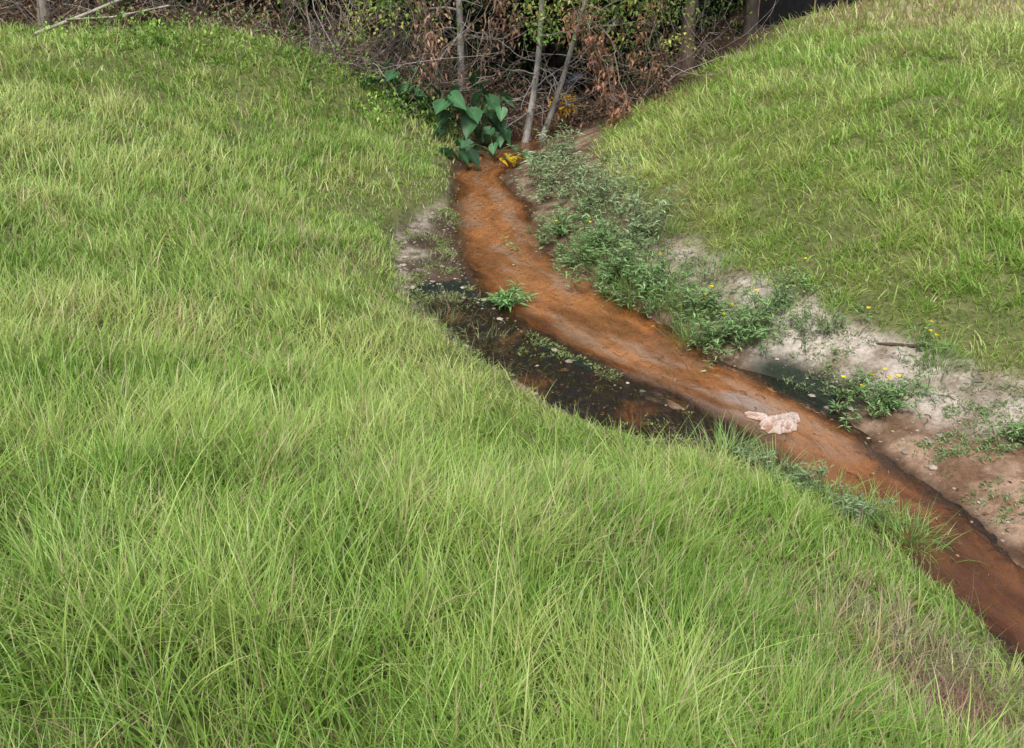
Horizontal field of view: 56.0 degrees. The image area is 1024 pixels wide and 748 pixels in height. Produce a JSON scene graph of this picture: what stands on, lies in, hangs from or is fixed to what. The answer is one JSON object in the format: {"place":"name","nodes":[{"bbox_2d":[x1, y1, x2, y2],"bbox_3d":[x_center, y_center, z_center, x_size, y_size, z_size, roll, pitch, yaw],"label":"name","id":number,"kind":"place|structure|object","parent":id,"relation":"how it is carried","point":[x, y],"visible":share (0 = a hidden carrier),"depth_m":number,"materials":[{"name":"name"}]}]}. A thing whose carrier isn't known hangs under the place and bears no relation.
{"place":"outdoors","nodes":[
{"label":"outdoors","id":0,"kind":"place"},
{"bbox_2d":[0,0,1023,747],"bbox_3d":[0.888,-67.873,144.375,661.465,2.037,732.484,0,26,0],"label":"ground","id":1,"kind":"structure","parent":0,"point":[888,444],"depth_m":7.59,"materials":[{"name":"soil"}]},
{"bbox_2d":[37,0,53,28],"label":"broadleaf tree","id":2,"kind":"object","parent":1,"relation":"on","point":[42,6],"visible":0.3,"depth_m":13.68,"materials":[{"name":"grey plant"}]},
{"bbox_2d":[34,0,169,35],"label":"fallen branch","id":3,"kind":"object","parent":1,"relation":"on","point":[69,20],"visible":0.89,"depth_m":12.73,"materials":[{"name":"grey wood"}]},
{"bbox_2d":[191,0,210,15],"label":"broadleaf tree","id":4,"kind":"object","parent":1,"relation":"on","point":[198,9],"visible":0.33,"depth_m":15.82,"materials":[{"name":"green plant"}]},
{"bbox_2d":[33,0,434,133],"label":"hump weeds","id":5,"kind":"object","parent":1,"relation":"on","point":[153,23],"visible":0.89,"depth_m":12.47,"materials":[{"name":"green plant"}]},
{"bbox_2d":[272,0,295,36],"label":"broadleaf tree","id":6,"kind":"object","parent":1,"relation":"on","point":[290,16],"visible":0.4,"depth_m":15.39,"materials":[{"name":"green plant"}]},
{"bbox_2d":[0,0,756,154],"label":"leaf litter","id":7,"kind":"object","parent":1,"relation":"on","point":[558,115],"visible":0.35,"depth_m":14.37,"materials":[{"name":"brown plant"}]},
{"bbox_2d":[318,0,445,120],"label":"dead vine","id":8,"kind":"object","parent":1,"relation":"on","point":[352,17],"visible":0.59,"depth_m":13.65,"materials":[{"name":"brown plant"}]},
{"bbox_2d":[308,0,461,88],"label":"sapling tree","id":9,"kind":"object","parent":1,"relation":"on","point":[394,30],"visible":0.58,"depth_m":14.10,"materials":[{"name":"green plant"}]},
{"bbox_2d":[4,0,772,101],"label":"forest undergrowth","id":10,"kind":"object","parent":1,"relation":"on","point":[440,2],"visible":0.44,"depth_m":15.33,"materials":[{"name":"brown plant"}]},
{"bbox_2d":[13,0,769,100],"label":"background forest","id":11,"kind":"object","parent":1,"relation":"on","point":[529,66],"visible":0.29,"depth_m":17.52,"materials":[{"name":"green plant"}]},
{"bbox_2d":[360,56,440,107],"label":"elephant ear plant","id":12,"kind":"object","parent":1,"relation":"on","point":[390,75],"visible":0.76,"depth_m":13.37,"materials":[{"name":"green plant"}]},
{"bbox_2d":[0,0,823,144],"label":"bare twig thicket","id":13,"kind":"object","parent":1,"relation":"on","point":[323,28],"visible":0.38,"depth_m":13.96,"materials":[{"name":"brown plant"}]},
{"bbox_2d":[371,64,461,130],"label":"ground cover plants","id":14,"kind":"object","parent":1,"relation":"on","point":[419,102],"visible":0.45,"depth_m":13.56,"materials":[{"name":"green plant"}]},
{"bbox_2d":[328,0,530,100],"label":"sapling tree","id":15,"kind":"object","parent":1,"relation":"on","point":[460,22],"visible":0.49,"depth_m":14.52,"materials":[{"name":"grey plant"}]},
{"bbox_2d":[396,0,471,118],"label":"dead vine","id":16,"kind":"object","parent":1,"relation":"on","point":[430,41],"visible":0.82,"depth_m":13.54,"materials":[{"name":"brown plant"}]},
{"bbox_2d":[401,88,466,138],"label":"elephant ear plant","id":17,"kind":"object","parent":1,"relation":"on","point":[455,98],"visible":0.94,"depth_m":13.29,"materials":[{"name":"green plant"}]},
{"bbox_2d":[439,138,479,167],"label":"elephant ear plant","id":18,"kind":"object","parent":1,"relation":"on","point":[472,155],"visible":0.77,"depth_m":12.80,"materials":[{"name":"green plant"}]},
{"bbox_2d":[447,70,514,141],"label":"elephant ear plant","id":19,"kind":"object","parent":1,"relation":"on","point":[470,119],"visible":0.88,"depth_m":13.74,"materials":[{"name":"green plant"}]},
{"bbox_2d":[452,0,538,87],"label":"dead vine","id":20,"kind":"object","parent":1,"relation":"on","point":[496,11],"visible":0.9,"depth_m":14.00,"materials":[{"name":"brown plant"}]},
{"bbox_2d":[0,15,1023,747],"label":"grass","id":21,"kind":"structure","parent":1,"relation":"on","point":[234,605],"depth_m":3.85,"materials":[{"name":"green plant"}]},
{"bbox_2d":[499,153,525,166],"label":"yellowed leaves","id":22,"kind":"object","parent":1,"relation":"on","point":[512,159],"visible":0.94,"depth_m":12.93,"materials":[{"name":"yellow plant"}]},
{"bbox_2d":[505,150,555,163],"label":"weeds","id":23,"kind":"object","parent":1,"relation":"on","point":[526,158],"visible":0.29,"depth_m":12.94,"materials":[{"name":"green plant"}]},
{"bbox_2d":[475,0,650,142],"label":"sapling tree","id":24,"kind":"object","parent":1,"relation":"on","point":[526,136],"visible":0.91,"depth_m":13.95,"materials":[{"name":"grey plant"}]},
{"bbox_2d":[546,1,583,86],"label":"broadleaf tree","id":25,"kind":"object","parent":1,"relation":"on","point":[553,59],"visible":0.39,"depth_m":18.58,"materials":[{"name":"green plant"}]},
{"bbox_2d":[542,91,587,116],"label":"yellow fallen leaves","id":26,"kind":"object","parent":1,"relation":"on","point":[567,106],"visible":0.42,"depth_m":16.32,"materials":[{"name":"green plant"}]},
{"bbox_2d":[531,1,635,87],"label":"broadleaf tree","id":27,"kind":"object","parent":1,"relation":"on","point":[605,36],"visible":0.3,"depth_m":17.57,"materials":[{"name":"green plant"}]},
{"bbox_2d":[523,0,667,143],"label":"sapling tree","id":28,"kind":"object","parent":1,"relation":"on","point":[556,100],"visible":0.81,"depth_m":14.22,"materials":[{"name":"grey plant"}]},
{"bbox_2d":[321,0,707,70],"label":"hanging foliage","id":29,"kind":"object","parent":28,"relation":"attached to","point":[358,38],"visible":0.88,"depth_m":13.30,"materials":[{"name":"green plant"}]},
{"bbox_2d":[557,0,644,127],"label":"dead vine","id":30,"kind":"object","parent":1,"relation":"on","point":[591,39],"visible":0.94,"depth_m":13.26,"materials":[{"name":"brown plant"}]},
{"bbox_2d":[620,0,678,104],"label":"dead vine","id":31,"kind":"object","parent":1,"relation":"on","point":[654,69],"visible":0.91,"depth_m":13.53,"materials":[{"name":"brown plant"}]},
{"bbox_2d":[633,0,735,78],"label":"broadleaf tree","id":32,"kind":"object","parent":1,"relation":"on","point":[686,63],"visible":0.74,"depth_m":14.80,"materials":[{"name":"brown plant"}]},
{"bbox_2d":[395,206,1023,531],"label":"mud seedlings","id":33,"kind":"object","parent":1,"relation":"on","point":[984,411],"visible":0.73,"depth_m":7.14,"materials":[{"name":"green plant"}]},
{"bbox_2d":[397,209,1023,541],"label":"pebbles","id":34,"kind":"object","parent":1,"relation":"on","point":[931,467],"visible":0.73,"depth_m":7.38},
{"bbox_2d":[550,166,873,325],"bbox_3d":[1.501,-1.404,9.290,1.272,0.578,5.072,-9,27,-17],"label":"grass tuft","id":35,"kind":"object","parent":1,"relation":"on","point":[645,200],"visible":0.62,"depth_m":9.22,"materials":[{"name":"green plant"}]},
{"bbox_2d":[735,0,758,34],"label":"broadleaf tree","id":36,"kind":"object","parent":1,"relation":"on","point":[752,25],"visible":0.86,"depth_m":17.73,"materials":[{"name":"grey plant"}]},
{"bbox_2d":[664,257,843,372],"bbox_3d":[1.948,-0.540,7.698,1.387,0.645,1.269,0,26,0],"label":"primrose willow plant","id":37,"kind":"object","parent":1,"relation":"on","point":[750,330],"visible":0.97,"depth_m":7.63,"materials":[{"name":"green plant"}]},
{"bbox_2d":[586,0,1023,389],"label":"grass","id":38,"kind":"structure","parent":1,"relation":"on","point":[780,79],"depth_m":9.60,"materials":[{"name":"green plant"}]},
{"bbox_2d":[712,442,915,528],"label":"streamside weeds","id":39,"kind":"object","parent":1,"relation":"on","point":[849,509],"visible":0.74,"depth_m":5.63,"materials":[{"name":"green plant"}]},
{"bbox_2d":[758,0,870,26],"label":"silt fence","id":40,"kind":"object","parent":1,"relation":"on","point":[782,9],"visible":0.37,"depth_m":18.09,"materials":[{"name":"black fabric"}]},
{"bbox_2d":[658,413,986,579],"bbox_3d":[1.834,0.619,5.725,2.023,0.419,0.867,22,34,38],"label":"grass tuft","id":41,"kind":"object","parent":1,"relation":"on","point":[908,545],"visible":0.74,"depth_m":5.56,"materials":[{"name":"green plant"}]},
{"bbox_2d":[775,303,956,362],"bbox_3d":[2.583,-0.336,7.245,1.488,0.382,0.641,16,30,30],"label":"primrose willow plant","id":42,"kind":"object","parent":1,"relation":"on","point":[827,328],"visible":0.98,"depth_m":7.25,"materials":[{"name":"green plant"}]},
{"bbox_2d":[734,554,1023,728],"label":"dead grass tuft","id":43,"kind":"object","parent":1,"relation":"on","point":[967,658],"visible":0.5,"depth_m":4.17,"materials":[{"name":"beige plant"}]},
{"bbox_2d":[820,362,937,434],"bbox_3d":[2.531,0.134,6.654,0.733,0.350,0.663,0,26,0],"label":"primrose willow plant","id":44,"kind":"object","parent":1,"relation":"on","point":[885,401],"visible":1,"depth_m":6.59,"materials":[{"name":"green plant"}]},
{"bbox_2d":[877,342,957,347],"bbox_3d":[2.942,-0.204,6.990,0.548,0.083,0.048,11,28,21],"label":"fallen stick","id":45,"kind":"object","parent":1,"relation":"on","point":[900,344],"visible":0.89,"depth_m":7.01,"materials":[{"name":"brown wood"}]},
{"bbox_2d":[851,634,1023,747],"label":"dead grass tuft","id":46,"kind":"object","parent":1,"relation":"on","point":[961,703],"visible":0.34,"depth_m":3.85,"materials":[{"name":"plant"}]},
{"bbox_2d":[898,322,990,388],"bbox_3d":[3.006,-0.144,6.764,0.623,0.360,0.699,-8,27,-17],"label":"grass tuft","id":47,"kind":"object","parent":1,"relation":"on","point":[940,358],"visible":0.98,"depth_m":6.80,"materials":[{"name":"green plant"}]},
{"bbox_2d":[979,411,1023,454],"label":"primrose willow plant","id":48,"kind":"object","parent":1,"relation":"on","point":[1018,434],"visible":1,"depth_m":6.04,"materials":[{"name":"green plant"}]},
{"bbox_2d":[422,58,1023,662],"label":"stream water","id":49,"kind":"structure","parent":0,"point":[998,590],"depth_m":7.40,"materials":[{"name":"brown liquid"}]},
{"bbox_2d":[396,206,515,360],"bbox_3d":[-0.666,-0.997,9.124,1.058,0.272,4.041,-5,26,-9],"label":"grass tuft","id":50,"kind":"object","parent":49,"relation":"in","point":[451,259],"visible":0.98,"depth_m":8.70,"materials":[{"name":"green plant"}]},
{"bbox_2d":[457,134,518,158],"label":"elephant ear plant","id":51,"kind":"object","parent":49,"relation":"on","point":[488,138],"visible":0.75,"depth_m":13.30,"materials":[{"name":"green plant"}]},
{"bbox_2d":[468,90,517,147],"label":"elephant ear plant","id":52,"kind":"object","parent":49,"relation":"on","point":[502,135],"visible":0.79,"depth_m":13.97,"materials":[{"name":"green plant"}]},
{"bbox_2d":[480,280,541,312],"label":"broadleaf weed","id":53,"kind":"object","parent":49,"relation":"on","point":[504,299],"visible":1,"depth_m":8.49,"materials":[{"name":"green plant"}]},
{"bbox_2d":[507,119,688,272],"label":"riverside weeds","id":54,"kind":"object","parent":49,"relation":"on","point":[636,221],"visible":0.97,"depth_m":10.71,"materials":[{"name":"green plant"}]},
{"bbox_2d":[502,195,708,316],"bbox_3d":[0.731,-1.201,9.236,1.409,0.500,2.734,-7,27,-15],"label":"primrose willow plant","id":55,"kind":"object","parent":49,"relation":"in","point":[561,226],"visible":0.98,"depth_m":9.04,"materials":[{"name":"green plant"}]},
{"bbox_2d":[550,231,802,352],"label":"weeds","id":56,"kind":"object","parent":49,"relation":"in","point":[685,331],"visible":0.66,"depth_m":8.28,"materials":[{"name":"green plant"}]},
{"bbox_2d":[401,141,1023,561],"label":"fallen leaves","id":57,"kind":"object","parent":49,"relation":"on","point":[675,379],"visible":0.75,"depth_m":7.07,"materials":[{"name":"plant"}]},
{"bbox_2d":[744,411,800,433],"bbox_3d":[1.788,0.311,6.570,0.376,0.068,0.285,4,26,7],"label":"crumpled plastic bag","id":58,"kind":"object","parent":49,"relation":"on","point":[782,423],"visible":1,"depth_m":6.54,"materials":[{"name":"white plastic"}]}
]}

